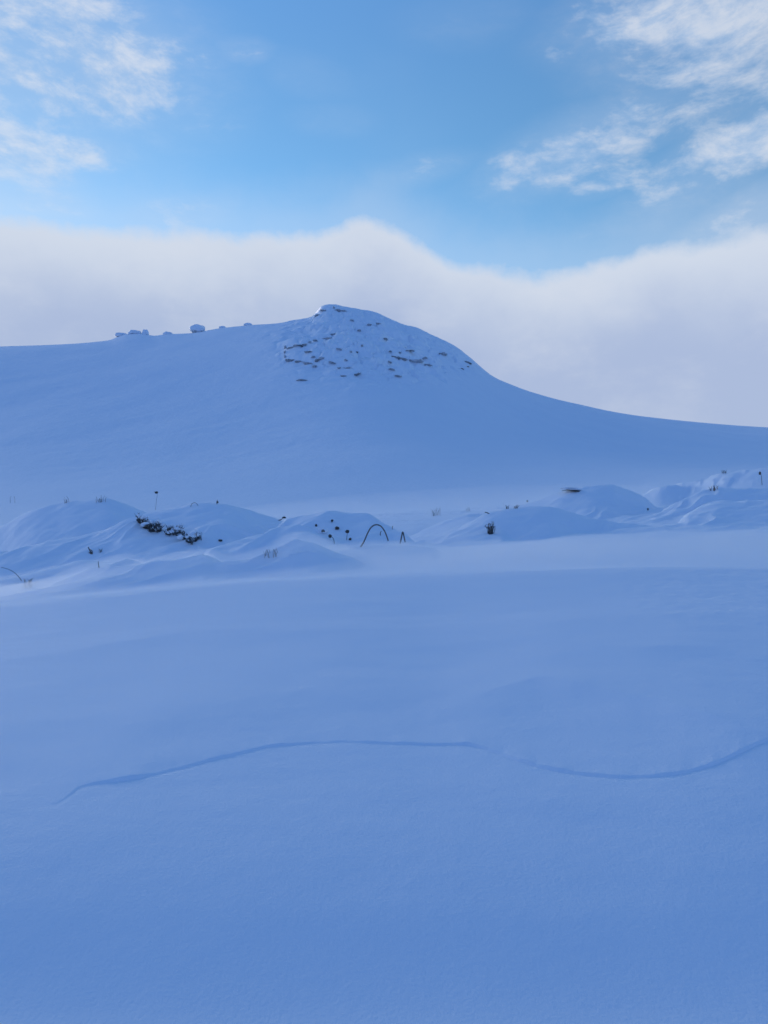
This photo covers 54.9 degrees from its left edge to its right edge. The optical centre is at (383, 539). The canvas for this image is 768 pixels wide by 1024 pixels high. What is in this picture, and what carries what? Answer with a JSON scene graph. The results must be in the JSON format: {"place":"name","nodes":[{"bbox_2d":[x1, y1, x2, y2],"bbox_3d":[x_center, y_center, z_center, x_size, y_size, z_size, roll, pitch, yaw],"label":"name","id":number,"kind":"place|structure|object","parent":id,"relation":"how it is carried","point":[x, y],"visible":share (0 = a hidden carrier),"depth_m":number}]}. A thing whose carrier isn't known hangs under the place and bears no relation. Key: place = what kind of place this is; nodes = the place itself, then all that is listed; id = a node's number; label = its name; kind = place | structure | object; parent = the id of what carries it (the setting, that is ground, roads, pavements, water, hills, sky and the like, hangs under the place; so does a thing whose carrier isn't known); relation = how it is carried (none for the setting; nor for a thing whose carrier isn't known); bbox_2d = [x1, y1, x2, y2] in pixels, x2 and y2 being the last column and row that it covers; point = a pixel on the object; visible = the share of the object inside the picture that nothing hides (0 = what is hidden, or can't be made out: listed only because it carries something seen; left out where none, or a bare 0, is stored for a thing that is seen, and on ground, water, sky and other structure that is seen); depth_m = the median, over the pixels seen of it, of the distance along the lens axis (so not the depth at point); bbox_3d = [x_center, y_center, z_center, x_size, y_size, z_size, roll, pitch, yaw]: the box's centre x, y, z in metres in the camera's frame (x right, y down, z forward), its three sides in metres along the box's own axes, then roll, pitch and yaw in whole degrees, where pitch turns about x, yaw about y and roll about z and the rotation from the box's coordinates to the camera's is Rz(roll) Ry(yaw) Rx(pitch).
{"place":"outdoors","nodes":[
{"label":"outdoors","id":0,"kind":"place"},
{"bbox_2d":[0,468,767,1023],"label":"snow ground","id":1,"kind":"structure","parent":0,"point":[454,762],"depth_m":3.46},
{"bbox_2d":[22,578,34,587],"bbox_3d":[-5.655,0.701,11.750,0.227,0.197,0.243,0,0,0],"label":"grass tuft","id":2,"kind":"object","parent":1,"relation":"on","point":[25,586],"visible":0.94,"depth_m":11.74},
{"bbox_2d":[134,513,164,532],"bbox_3d":[-4.796,-0.350,15.026,0.413,0.441,0.904,0,0,-43],"label":"heather clump","id":3,"kind":"object","parent":1,"relation":"on","point":[145,524],"visible":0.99,"depth_m":14.86},
{"bbox_2d":[163,524,184,534],"bbox_3d":[-4.174,-0.198,14.710,0.392,0.259,0.326,0,0,-23],"label":"heather clump","id":4,"kind":"object","parent":1,"relation":"on","point":[177,529],"visible":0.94,"depth_m":14.62},
{"bbox_2d":[172,530,200,544],"bbox_3d":[-3.815,-0.034,14.324,0.655,0.322,0.413,0,0,37],"label":"heather clump","id":5,"kind":"object","parent":1,"relation":"on","point":[195,536],"visible":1,"depth_m":14.18},
{"bbox_2d":[316,527,328,533],"bbox_3d":[-1.127,-0.167,13.439,0.244,0.132,0.195,0,0,0],"label":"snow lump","id":6,"kind":"object","parent":1,"relation":"on","point":[323,530],"visible":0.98,"depth_m":13.36},
{"bbox_2d":[360,524,388,546],"bbox_3d":[-0.162,-0.044,12.220,0.483,0.438,0.023,0,0,0],"label":"bent stem","id":7,"kind":"object","parent":1,"relation":"on","point":[369,530],"visible":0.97,"depth_m":12.21},
{"bbox_2d":[484,521,495,533],"bbox_3d":[2.143,-0.242,14.789,0.202,0.283,0.256,0,0,37],"label":"shrub","id":8,"kind":"object","parent":1,"relation":"on","point":[490,528],"visible":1,"depth_m":14.78},
{"bbox_2d":[560,487,580,491],"bbox_3d":[5.461,-1.465,21.620,0.650,0.140,0.621,0,0,0],"label":"peat edge","id":9,"kind":"object","parent":1,"relation":"on","point":[570,489],"visible":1,"depth_m":21.48},
{"bbox_2d":[0,304,767,509],"bbox_3d":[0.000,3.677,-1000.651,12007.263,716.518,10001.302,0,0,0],"label":"hill","id":10,"kind":"structure","parent":0,"point":[239,416],"depth_m":145.87},
{"bbox_2d":[114,332,125,336],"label":"boulder","id":11,"kind":"object","parent":10,"relation":"on","point":[118,334],"visible":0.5,"depth_m":288.42},
{"bbox_2d":[128,330,141,333],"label":"boulder","id":12,"kind":"object","parent":10,"relation":"on","point":[134,332],"visible":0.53,"depth_m":287.40},
{"bbox_2d":[142,329,148,334],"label":"boulder","id":13,"kind":"object","parent":10,"relation":"on","point":[145,332],"visible":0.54,"depth_m":287.09},
{"bbox_2d":[189,324,204,332],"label":"boulder","id":14,"kind":"object","parent":10,"relation":"on","point":[195,328],"visible":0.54,"depth_m":278.45},
{"bbox_2d":[284,341,324,367],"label":"rock outcrop","id":15,"kind":"object","parent":10,"relation":"on","point":[304,363],"visible":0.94,"depth_m":183.93},
{"bbox_2d":[314,306,346,316],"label":"rock outcrop","id":16,"kind":"object","parent":10,"relation":"on","point":[321,310],"visible":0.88,"depth_m":241.96},
{"bbox_2d":[313,333,362,376],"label":"rock outcrop","id":17,"kind":"object","parent":10,"relation":"on","point":[345,359],"visible":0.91,"depth_m":176.74},
{"bbox_2d":[350,319,387,339],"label":"rock outcrop","id":18,"kind":"object","parent":10,"relation":"on","point":[368,324],"visible":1,"depth_m":229.69},
{"bbox_2d":[387,350,431,376],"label":"rock outcrop","id":19,"kind":"object","parent":10,"relation":"on","point":[416,360],"visible":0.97,"depth_m":191.31},
{"bbox_2d":[0,0,767,426],"label":"sky","id":20,"kind":"structure","parent":0,"point":[570,197]}
]}

